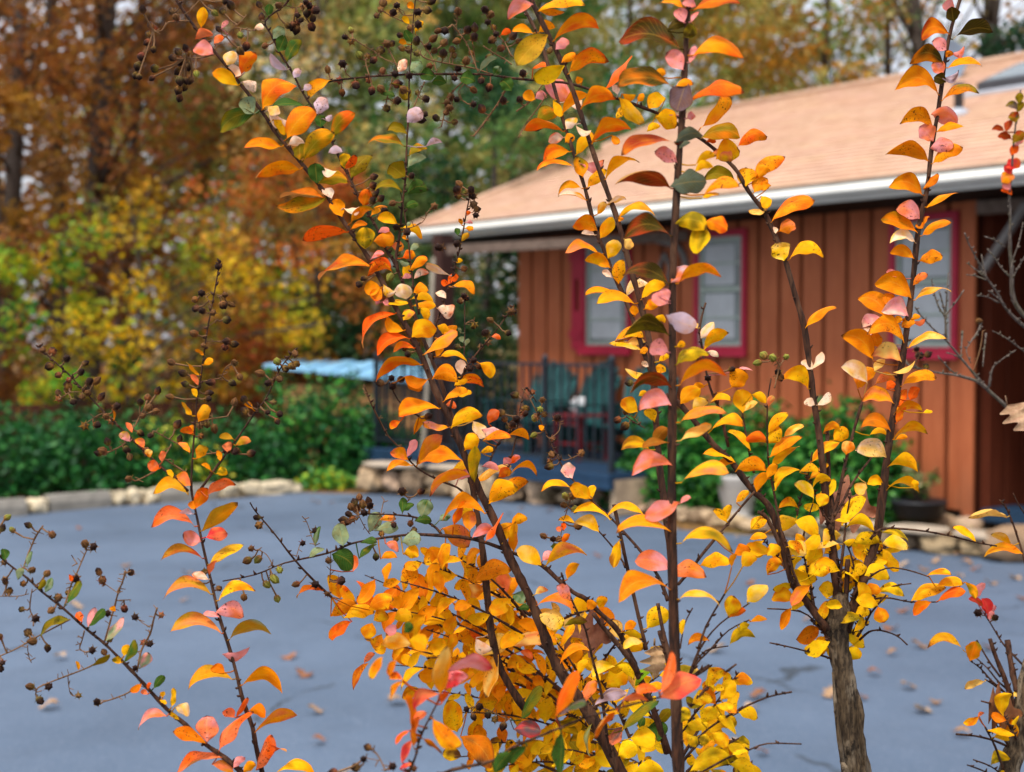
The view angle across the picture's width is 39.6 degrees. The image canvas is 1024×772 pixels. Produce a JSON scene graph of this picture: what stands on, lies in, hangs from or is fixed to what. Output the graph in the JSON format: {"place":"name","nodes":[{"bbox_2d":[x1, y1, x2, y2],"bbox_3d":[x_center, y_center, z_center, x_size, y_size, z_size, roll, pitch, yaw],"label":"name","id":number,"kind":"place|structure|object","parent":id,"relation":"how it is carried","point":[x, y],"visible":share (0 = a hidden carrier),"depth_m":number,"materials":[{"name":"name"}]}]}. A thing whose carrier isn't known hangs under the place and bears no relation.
{"place":"outdoors","nodes":[
{"label":"outdoors","id":0,"kind":"place"},
{"bbox_2d":[0,0,313,771],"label":"crape myrtle","id":1,"kind":"object","parent":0,"point":[207,727],"visible":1,"depth_m":1.28,"materials":[{"name":"orange plant"}]},
{"bbox_2d":[168,0,801,771],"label":"crape myrtle","id":2,"kind":"object","parent":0,"point":[486,666],"visible":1,"depth_m":1.39,"materials":[{"name":"orange plant"}]},
{"bbox_2d":[560,610,610,657],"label":"oak leaf","id":3,"kind":"object","parent":2,"relation":"in","point":[597,636],"visible":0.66,"depth_m":1.53,"materials":[{"name":"plant"}]},
{"bbox_2d":[640,638,665,677],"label":"oak leaf","id":4,"kind":"object","parent":2,"relation":"attached to","point":[655,660],"visible":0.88,"depth_m":1.33,"materials":[{"name":"plant"}]},
{"bbox_2d":[0,349,1007,556],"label":"ground","id":5,"kind":"structure","parent":0,"point":[685,525],"depth_m":15.16,"materials":[{"name":"brown soil"}]},
{"bbox_2d":[26,497,48,513],"bbox_3d":[-4.498,1.149,13.454,0.250,0.197,0.259,2,3,42],"label":"kerb rock","id":6,"kind":"object","parent":5,"relation":"on","point":[37,505],"visible":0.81,"depth_m":13.38,"materials":[{"name":"stone"}]},
{"bbox_2d":[0,400,103,497],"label":"hedge bush","id":7,"kind":"object","parent":5,"relation":"on","point":[8,449],"visible":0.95,"depth_m":14.83,"materials":[{"name":"green plant"}]},
{"bbox_2d":[0,77,108,412],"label":"tree","id":8,"kind":"object","parent":5,"relation":"on","point":[8,101],"visible":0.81,"depth_m":19.42,"materials":[{"name":"orange plant"}]},
{"bbox_2d":[42,490,111,511],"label":"concrete kerb","id":9,"kind":"structure","parent":5,"relation":"on","point":[79,500],"depth_m":13.70,"materials":[{"name":"concrete"}]},
{"bbox_2d":[0,0,162,413],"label":"tree","id":10,"kind":"object","parent":5,"relation":"on","point":[13,164],"visible":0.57,"depth_m":20.94,"materials":[{"name":"orange plant"}]},
{"bbox_2d":[0,238,169,404],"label":"tree","id":11,"kind":"object","parent":5,"relation":"on","point":[16,270],"visible":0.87,"depth_m":18.30,"materials":[{"name":"yellow plant"}]},
{"bbox_2d":[0,401,172,494],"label":"hedge bush","id":12,"kind":"object","parent":5,"relation":"on","point":[90,436],"visible":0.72,"depth_m":15.19,"materials":[{"name":"green plant"}]},
{"bbox_2d":[0,0,210,432],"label":"tree","id":13,"kind":"object","parent":5,"relation":"on","point":[46,4],"visible":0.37,"depth_m":22.71,"materials":[{"name":"orange plant"}]},
{"bbox_2d":[109,490,126,505],"bbox_3d":[-3.915,1.132,14.064,0.165,0.206,0.241,-1,2,-36],"label":"kerb rock","id":14,"kind":"object","parent":5,"relation":"on","point":[119,497],"visible":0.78,"depth_m":14.00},
{"bbox_2d":[0,402,265,463],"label":"board fence","id":15,"kind":"object","parent":5,"relation":"on","point":[166,407],"visible":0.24,"depth_m":18.23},
{"bbox_2d":[124,488,141,504],"bbox_3d":[-3.784,1.113,14.191,0.168,0.202,0.248,-1,2,-34],"label":"kerb rock","id":16,"kind":"object","parent":5,"relation":"on","point":[134,495],"visible":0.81,"depth_m":14.10,"materials":[{"name":"stone"}]},
{"bbox_2d":[2,0,272,428],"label":"tree","id":17,"kind":"object","parent":5,"relation":"on","point":[169,206],"visible":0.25,"depth_m":25.93,"materials":[{"name":"orange plant"}]},
{"bbox_2d":[138,488,158,503],"bbox_3d":[-3.647,1.121,14.261,0.186,0.193,0.251,-2,3,-41],"label":"kerb rock","id":18,"kind":"object","parent":5,"relation":"on","point":[148,497],"visible":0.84,"depth_m":14.19,"materials":[{"name":"stone"}]},
{"bbox_2d":[0,0,333,442],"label":"tree","id":19,"kind":"object","parent":5,"relation":"on","point":[101,119],"visible":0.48,"depth_m":21.84,"materials":[{"name":"orange plant"}]},
{"bbox_2d":[0,175,333,422],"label":"tree","id":20,"kind":"object","parent":5,"relation":"on","point":[130,392],"visible":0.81,"depth_m":18.48,"materials":[{"name":"yellow plant"}]},
{"bbox_2d":[93,398,246,488],"bbox_3d":[-3.900,0.634,15.989,1.763,0.995,1.367,0,2,0],"label":"hedge bush","id":21,"kind":"object","parent":5,"relation":"on","point":[200,471],"visible":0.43,"depth_m":15.74,"materials":[{"name":"green plant"}]},
{"bbox_2d":[155,483,217,502],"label":"concrete kerb","id":22,"kind":"structure","parent":5,"relation":"on","point":[170,495],"depth_m":14.34,"materials":[{"name":"concrete"}]},
{"bbox_2d":[218,484,238,498],"bbox_3d":[-2.974,1.095,14.746,0.280,0.202,0.238,-1,2,-32],"label":"kerb rock","id":23,"kind":"object","parent":5,"relation":"on","point":[228,492],"visible":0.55,"depth_m":14.66,"materials":[{"name":"stone"}]},
{"bbox_2d":[69,0,393,402],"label":"tree","id":24,"kind":"object","parent":5,"relation":"on","point":[216,61],"visible":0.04,"depth_m":27.75,"materials":[{"name":"orange plant"}]},
{"bbox_2d":[180,405,305,482],"bbox_3d":[-3.173,0.671,16.359,1.588,0.893,1.326,0,2,0],"label":"hedge bush","id":25,"kind":"object","parent":5,"relation":"on","point":[262,460],"visible":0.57,"depth_m":16.15,"materials":[{"name":"green plant"}]},
{"bbox_2d":[237,481,260,496],"bbox_3d":[-2.774,1.097,14.932,0.256,0.193,0.252,-1,2,-37],"label":"kerb rock","id":26,"kind":"object","parent":5,"relation":"on","point":[248,488],"visible":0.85,"depth_m":14.85,"materials":[{"name":"stone"}]},
{"bbox_2d":[160,211,339,437],"bbox_3d":[-3.477,-0.662,19.024,2.274,3.385,2.918,0,2,0],"label":"tree","id":27,"kind":"object","parent":5,"relation":"on","point":[217,395],"visible":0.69,"depth_m":18.84,"materials":[{"name":"yellow plant"}]},
{"bbox_2d":[72,0,481,424],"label":"tree","id":28,"kind":"object","parent":5,"relation":"on","point":[212,91],"visible":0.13,"depth_m":26.62,"materials":[{"name":"green plant"}]},
{"bbox_2d":[259,480,302,495],"bbox_3d":[-2.505,1.092,15.126,0.517,0.177,0.246,-1,2,-33],"label":"kerb rock","id":29,"kind":"object","parent":5,"relation":"on","point":[274,487],"visible":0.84,"depth_m":15.04,"materials":[{"name":"stone"}]},
{"bbox_2d":[174,137,422,434],"bbox_3d":[-2.890,-1.231,20.421,3.780,4.422,3.619,-1,2,-26],"label":"tree","id":30,"kind":"object","parent":5,"relation":"on","point":[342,191],"visible":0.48,"depth_m":19.62,"materials":[{"name":"orange plant"}]},
{"bbox_2d":[191,0,442,381],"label":"tree","id":31,"kind":"object","parent":5,"relation":"on","point":[318,49],"visible":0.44,"depth_m":20.96,"materials":[{"name":"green plant"}]},
{"bbox_2d":[292,466,356,490],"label":"ground tuft","id":32,"kind":"object","parent":5,"relation":"on","point":[323,478],"visible":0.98,"depth_m":15.51,"materials":[{"name":"green plant"}]},
{"bbox_2d":[235,350,416,480],"bbox_3d":[-2.326,0.336,16.909,2.490,1.534,1.542,0,2,0],"label":"hedge bush","id":33,"kind":"object","parent":5,"relation":"on","point":[313,430],"visible":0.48,"depth_m":16.70,"materials":[{"name":"green plant"}]},
{"bbox_2d":[263,360,432,469],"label":"garden shed","id":34,"kind":"structure","parent":5,"relation":"on","point":[327,367],"depth_m":17.84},
{"bbox_2d":[212,0,499,381],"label":"tree","id":35,"kind":"object","parent":5,"relation":"on","point":[444,90],"visible":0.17,"depth_m":24.39,"materials":[{"name":"green plant"}]},
{"bbox_2d":[280,265,454,388],"bbox_3d":[-2.092,-0.443,21.381,2.769,2.791,3.199,0,2,0],"label":"tree","id":36,"kind":"object","parent":5,"relation":"on","point":[328,327],"visible":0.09,"depth_m":21.12,"materials":[{"name":"green plant"}]},
{"bbox_2d":[358,282,380,381],"bbox_3d":[-2.087,-0.263,20.019,0.652,2.515,0.103,-2,2,-39],"label":"leaning pole","id":37,"kind":"object","parent":5,"relation":"on","point":[366,349],"visible":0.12,"depth_m":20.02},
{"bbox_2d":[319,401,428,480],"bbox_3d":[-1.599,0.631,16.634,1.366,0.961,1.159,0,2,0],"label":"hedge bush","id":38,"kind":"object","parent":5,"relation":"on","point":[353,438],"visible":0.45,"depth_m":16.40,"materials":[{"name":"green plant"}]},
{"bbox_2d":[233,0,581,358],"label":"tree","id":39,"kind":"object","parent":5,"relation":"on","point":[377,81],"visible":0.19,"depth_m":25.31,"materials":[{"name":"green plant"}]},
{"bbox_2d":[326,177,518,432],"bbox_3d":[-1.028,-0.974,20.496,2.722,3.909,3.613,-1,2,-24],"label":"tree","id":40,"kind":"object","parent":5,"relation":"on","point":[421,208],"visible":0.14,"depth_m":19.82,"materials":[{"name":"green plant"}]},
{"bbox_2d":[356,461,558,504],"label":"stone wall","id":41,"kind":"structure","parent":5,"relation":"on","point":[373,476],"depth_m":14.75,"materials":[{"name":"stone"}]},
{"bbox_2d":[329,51,615,439],"bbox_3d":[-0.606,-1.733,19.479,3.999,5.498,3.707,1,2,16],"label":"tree","id":42,"kind":"object","parent":5,"relation":"on","point":[508,112],"visible":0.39,"depth_m":18.92,"materials":[{"name":"green plant"}]},
{"bbox_2d":[0,0,1007,407],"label":"wood","id":43,"kind":"object","parent":5,"relation":"on","point":[154,326],"visible":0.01,"depth_m":37.49,"materials":[{"name":"brown plant"}]},
{"bbox_2d":[399,0,710,192],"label":"tree","id":44,"kind":"object","parent":5,"relation":"on","point":[604,74],"visible":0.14,"depth_m":25.82,"materials":[{"name":"green plant"}]},
{"bbox_2d":[537,485,610,507],"bbox_3d":[0.820,1.080,13.923,1.208,0.287,0.521,1,2,35],"label":"stone step","id":45,"kind":"object","parent":5,"relation":"on","point":[552,495],"visible":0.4,"depth_m":13.95,"materials":[{"name":"stone"}]},
{"bbox_2d":[440,0,822,173],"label":"tree","id":46,"kind":"object","parent":5,"relation":"on","point":[577,38],"visible":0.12,"depth_m":29.21,"materials":[{"name":"green plant"}]},
{"bbox_2d":[597,405,722,509],"bbox_3d":[1.519,0.664,13.622,1.452,1.094,1.026,0,2,0],"label":"hedge bush","id":47,"kind":"object","parent":5,"relation":"on","point":[631,452],"visible":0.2,"depth_m":13.40,"materials":[{"name":"green plant"}]},
{"bbox_2d":[406,52,1023,530],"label":"house","id":48,"kind":"structure","parent":5,"relation":"on","point":[840,164],"depth_m":13.65,"materials":[{"name":"wood"}]},
{"bbox_2d":[359,440,695,515],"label":"porch deck","id":49,"kind":"structure","parent":48,"relation":"attached to","point":[623,486],"depth_m":13.80,"materials":[{"name":"blue paint"}]},
{"bbox_2d":[421,257,434,445],"bbox_3d":[-0.867,-0.288,14.736,0.059,2.103,0.378,1,2,19],"label":"porch post","id":50,"kind":"object","parent":49,"relation":"on","point":[426,393],"visible":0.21,"depth_m":14.72,"materials":[{"name":"wood"}]},
{"bbox_2d":[373,351,615,473],"bbox_3d":[0.216,0.196,15.156,1.422,1.100,4.056,-2,2,-38],"label":"porch railing","id":51,"kind":"object","parent":49,"relation":"on","point":[545,364],"visible":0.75,"depth_m":14.20,"materials":[{"name":"grey metal"}]},
{"bbox_2d":[482,360,575,451],"bbox_3d":[0.245,0.215,16.071,0.790,1.040,0.953,2,3,43],"label":"adirondack chair","id":52,"kind":"object","parent":49,"relation":"on","point":[557,387],"visible":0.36,"depth_m":16.22,"materials":[{"name":"teal paint"}]},
{"bbox_2d":[517,360,621,455],"bbox_3d":[0.666,0.236,15.428,0.953,1.040,0.790,-1,2,-33],"label":"adirondack chair","id":53,"kind":"object","parent":49,"relation":"on","point":[589,401],"visible":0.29,"depth_m":15.47,"materials":[{"name":"teal paint"}]},
{"bbox_2d":[549,413,607,461],"bbox_3d":[0.708,0.526,14.666,0.480,0.470,0.492,-2,2,-38],"label":"side table","id":54,"kind":"object","parent":49,"relation":"on","point":[573,423],"visible":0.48,"depth_m":14.61,"materials":[{"name":"red paint"}]},
{"bbox_2d":[571,397,584,413],"bbox_3d":[0.690,0.204,14.665,0.177,0.170,0.135,1,2,30],"label":"mug","id":55,"kind":"object","parent":54,"relation":"on","point":[581,400],"visible":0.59,"depth_m":14.62,"materials":[{"name":"white ceramic"}]},
{"bbox_2d":[572,360,679,457],"bbox_3d":[1.230,0.260,14.714,0.790,1.040,0.953,2,2,40],"label":"adirondack chair","id":56,"kind":"object","parent":49,"relation":"on","point":[637,398],"visible":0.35,"depth_m":14.86,"materials":[{"name":"teal paint"}]},
{"bbox_2d":[576,246,631,354],"bbox_3d":[1.038,-0.981,15.704,0.119,1.272,0.861,-2,2,-38],"label":"window","id":57,"kind":"structure","parent":48,"relation":"in","point":[601,323],"depth_m":15.81,"materials":[{"name":"glass"}]},
{"bbox_2d":[658,245,669,284],"bbox_3d":[1.603,-1.324,14.940,0.030,0.518,0.204,-2,2,-38],"label":"wall ornament","id":58,"kind":"object","parent":48,"relation":"hanging from","point":[664,256],"depth_m":14.92,"materials":[{"name":"black metal"}]},
{"bbox_2d":[693,228,747,356],"bbox_3d":[2.101,-0.936,14.363,0.119,1.273,0.776,-2,2,-38],"label":"window","id":59,"kind":"structure","parent":48,"relation":"in","point":[725,296],"depth_m":14.33,"materials":[{"name":"glass"}]},
{"bbox_2d":[882,211,959,359],"bbox_3d":[3.602,-0.873,12.469,0.119,1.273,0.767,-2,2,-38],"label":"window","id":60,"kind":"structure","parent":48,"relation":"in","point":[945,240],"depth_m":12.39,"materials":[{"name":"glass"}]},
{"bbox_2d":[919,38,966,79],"bbox_3d":[4.812,-3.372,15.798,0.460,1.012,0.448,0,2,0],"label":"satellite dish","id":61,"kind":"object","parent":48,"relation":"attached to","point":[955,46],"visible":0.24,"depth_m":15.88,"materials":[{"name":"metal"}]},
{"bbox_2d":[631,379,807,513],"bbox_3d":[2.138,0.571,13.490,2.161,1.288,1.228,0,2,0],"label":"hedge bush","id":62,"kind":"object","parent":5,"relation":"on","point":[734,441],"visible":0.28,"depth_m":13.23,"materials":[{"name":"green plant"}]},
{"bbox_2d":[638,501,807,538],"bbox_3d":[1.823,1.168,12.524,0.251,0.156,2.395,-1,2,-35],"label":"stone edging","id":63,"kind":"object","parent":5,"relation":"on","point":[706,516],"visible":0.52,"depth_m":12.51,"materials":[{"name":"stone"}]},
{"bbox_2d":[717,472,757,518],"bbox_3d":[2.033,1.007,12.737,0.480,0.440,0.480,0,2,0],"label":"urn planter","id":64,"kind":"object","parent":5,"relation":"on","point":[731,487],"visible":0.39,"depth_m":12.59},
{"bbox_2d":[682,447,789,489],"bbox_3d":[2.016,0.730,12.729,0.966,0.370,0.667,0,2,0],"label":"fern","id":65,"kind":"object","parent":64,"relation":"in","point":[739,456],"visible":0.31,"depth_m":12.63,"materials":[{"name":"green plant"}]},
{"bbox_2d":[603,0,884,123],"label":"tree","id":66,"kind":"object","parent":5,"relation":"on","point":[764,42],"visible":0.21,"depth_m":28.68,"materials":[{"name":"orange plant"}]},
{"bbox_2d":[682,0,929,100],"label":"tree","id":67,"kind":"object","parent":5,"relation":"on","point":[827,14],"visible":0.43,"depth_m":26.82,"materials":[{"name":"orange plant"}]},
{"bbox_2d":[753,379,926,528],"bbox_3d":[2.872,0.589,12.570,1.548,1.302,1.009,0,2,0],"label":"hedge bush","id":68,"kind":"object","parent":5,"relation":"on","point":[807,444],"visible":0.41,"depth_m":12.44,"materials":[{"name":"green plant"}]},
{"bbox_2d":[764,0,1014,91],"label":"tree","id":69,"kind":"object","parent":5,"relation":"on","point":[866,72],"visible":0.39,"depth_m":25.93,"materials":[{"name":"orange plant"}]},
{"bbox_2d":[805,518,988,558],"bbox_3d":[3.158,1.192,11.060,1.946,0.220,0.308,2,2,40],"label":"stone edging","id":70,"kind":"object","parent":5,"relation":"on","point":[936,544],"visible":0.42,"depth_m":10.88,"materials":[{"name":"stone"}]},
{"bbox_2d":[889,496,947,521],"bbox_3d":[3.485,1.059,12.205,0.490,0.170,0.490,0,2,0],"label":"plant pot","id":71,"kind":"object","parent":5,"relation":"on","point":[930,509],"visible":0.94,"depth_m":12.04,"materials":[{"name":"black plastic"}]},
{"bbox_2d":[900,463,941,502],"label":"pot plant","id":72,"kind":"object","parent":71,"relation":"in","point":[919,478],"visible":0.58,"depth_m":12.18,"materials":[{"name":"green plant"}]},
{"bbox_2d":[841,0,1023,66],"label":"tree","id":73,"kind":"object","parent":5,"relation":"on","point":[914,31],"visible":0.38,"depth_m":24.86,"materials":[{"name":"brown plant"}]},
{"bbox_2d":[902,0,1000,53],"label":"tree","id":74,"kind":"object","parent":5,"relation":"on","point":[992,7],"visible":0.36,"depth_m":23.83,"materials":[{"name":"brown plant"}]},
{"bbox_2d":[973,17,1023,58],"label":"tree","id":75,"kind":"object","parent":5,"relation":"on","point":[999,46],"visible":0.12,"depth_m":22.95,"materials":[{"name":"green plant"}]},
{"bbox_2d":[981,524,1023,561],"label":"boulder","id":76,"kind":"object","parent":5,"relation":"on","point":[1003,555],"visible":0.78,"depth_m":10.42,"materials":[{"name":"stone"}]},
{"bbox_2d":[0,492,1023,771],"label":"driveway","id":77,"kind":"structure","parent":0,"point":[68,732],"depth_m":7.58,"materials":[{"name":"asphalt"}]},
{"bbox_2d":[0,497,27,517],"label":"concrete kerb","id":78,"kind":"structure","parent":77,"relation":"on","point":[13,507],"depth_m":13.17,"materials":[{"name":"concrete"}]},
{"bbox_2d":[39,698,59,708],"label":"fallen leaf","id":79,"kind":"object","parent":77,"relation":"on","point":[50,700],"visible":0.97,"depth_m":6.31,"materials":[{"name":"beige plant"}]},
{"bbox_2d":[54,651,66,655],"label":"fallen leaf","id":80,"kind":"object","parent":77,"relation":"on","point":[61,653],"visible":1,"depth_m":7.27,"materials":[{"name":"beige plant"}]},
{"bbox_2d":[69,600,85,607],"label":"fallen leaf","id":81,"kind":"object","parent":77,"relation":"on","point":[76,603],"visible":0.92,"depth_m":8.67,"materials":[{"name":"beige plant"}]},
{"bbox_2d":[281,651,299,659],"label":"fallen leaf","id":82,"kind":"object","parent":77,"relation":"on","point":[289,656],"visible":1,"depth_m":7.29,"materials":[{"name":"brown plant"}]},
{"bbox_2d":[296,667,315,677],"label":"fallen leaf","id":83,"kind":"object","parent":77,"relation":"on","point":[301,672],"visible":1,"depth_m":6.91,"materials":[{"name":"brown plant"}]},
{"bbox_2d":[308,704,324,712],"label":"fallen leaf","id":84,"kind":"object","parent":77,"relation":"on","point":[314,707],"visible":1,"depth_m":6.24,"materials":[{"name":"brown plant"}]},
{"bbox_2d":[312,734,327,740],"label":"fallen leaf","id":85,"kind":"object","parent":77,"relation":"on","point":[318,736],"visible":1,"depth_m":5.77,"materials":[{"name":"brown plant"}]},
{"bbox_2d":[385,694,405,701],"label":"fallen leaf","id":86,"kind":"object","parent":77,"relation":"on","point":[394,696],"visible":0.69,"depth_m":6.39,"materials":[{"name":"beige plant"}]},
{"bbox_2d":[705,643,724,651],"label":"fallen leaf","id":87,"kind":"object","parent":77,"relation":"on","point":[720,644],"visible":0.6,"depth_m":7.46,"materials":[{"name":"beige plant"}]},
{"bbox_2d":[747,688,766,695],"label":"fallen leaf","id":88,"kind":"object","parent":77,"relation":"on","point":[758,691],"visible":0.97,"depth_m":6.50,"materials":[{"name":"brown plant"}]},
{"bbox_2d":[822,686,832,696],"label":"fallen leaf","id":89,"kind":"object","parent":77,"relation":"on","point":[829,692],"visible":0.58,"depth_m":6.52,"materials":[{"name":"beige plant"}]},
{"bbox_2d":[865,666,880,672],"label":"fallen leaf","id":90,"kind":"object","parent":77,"relation":"on","point":[871,668],"visible":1,"depth_m":6.94,"materials":[{"name":"brown plant"}]},
{"bbox_2d":[883,624,898,630],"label":"fallen leaf","id":91,"kind":"object","parent":77,"relation":"on","point":[886,627],"visible":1,"depth_m":8.03,"materials":[{"name":"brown plant"}]},
{"bbox_2d":[885,648,896,652],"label":"fallen leaf","id":92,"kind":"object","parent":77,"relation":"on","point":[891,650],"visible":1,"depth_m":7.38,"materials":[{"name":"brown plant"}]},
{"bbox_2d":[901,680,915,687],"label":"fallen leaf","id":93,"kind":"object","parent":77,"relation":"on","point":[904,682],"visible":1,"depth_m":6.67,"materials":[{"name":"brown plant"}]},
{"bbox_2d":[912,639,927,647],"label":"fallen leaf","id":94,"kind":"object","parent":77,"relation":"on","point":[920,644],"visible":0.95,"depth_m":7.56,"materials":[{"name":"brown plant"}]},
{"bbox_2d":[914,704,931,711],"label":"fallen leaf","id":95,"kind":"object","parent":77,"relation":"on","point":[922,707],"visible":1,"depth_m":6.23,"materials":[{"name":"brown plant"}]},
{"bbox_2d":[927,698,942,703],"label":"fallen leaf","id":96,"kind":"object","parent":77,"relation":"on","point":[935,701],"visible":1,"depth_m":6.38,"materials":[{"name":"brown plant"}]},
{"bbox_2d":[950,725,970,732],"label":"fallen leaf","id":97,"kind":"object","parent":77,"relation":"on","point":[962,727],"visible":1,"depth_m":5.88,"materials":[{"name":"beige plant"}]},
{"bbox_2d":[961,558,972,564],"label":"fallen leaf","id":98,"kind":"object","parent":77,"relation":"on","point":[968,560],"visible":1,"depth_m":10.34,"materials":[{"name":"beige plant"}]},
{"bbox_2d":[0,0,1023,348],"label":"sky","id":99,"kind":"structure","parent":0,"point":[964,7],"materials":[{"name":"white"}]},
{"bbox_2d":[306,0,996,771],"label":"crape myrtle","id":100,"kind":"object","parent":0,"point":[838,614],"visible":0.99,"depth_m":1.50,"materials":[{"name":"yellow plant"}]},
{"bbox_2d":[814,475,875,532],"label":"oak leaf","id":101,"kind":"object","parent":100,"relation":"attached to","point":[868,510],"visible":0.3,"depth_m":1.57,"materials":[{"name":"plant"}]},
{"bbox_2d":[906,89,1023,407],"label":"crape myrtle","id":102,"kind":"object","parent":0,"point":[1007,177],"visible":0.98,"depth_m":1.99,"materials":[{"name":"brown plant"}]},
{"bbox_2d":[927,493,1023,771],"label":"crape myrtle","id":103,"kind":"object","parent":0,"point":[1010,757],"visible":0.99,"depth_m":1.60,"materials":[{"name":"orange plant"}]},
{"bbox_2d":[981,682,1022,733],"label":"oak leaf","id":104,"kind":"object","parent":103,"relation":"attached to","point":[1011,711],"visible":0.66,"depth_m":1.59,"materials":[{"name":"plant"}]},
{"bbox_2d":[1000,395,1023,430],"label":"oak leaf","id":105,"kind":"object","parent":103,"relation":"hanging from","point":[1015,411],"visible":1,"depth_m":1.70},
{"bbox_3d":[1.327,1.040,13.690,0.430,0.310,0.430,0,2,0],"label":"plant pot","id":106,"kind":"object","parent":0,"visible":0},
{"bbox_2d":[622,448,642,469],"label":"pot plant","id":107,"kind":"object","parent":106,"relation":"in","point":[633,457],"visible":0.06,"depth_m":13.57,"materials":[{"name":"green plant"}]}
]}

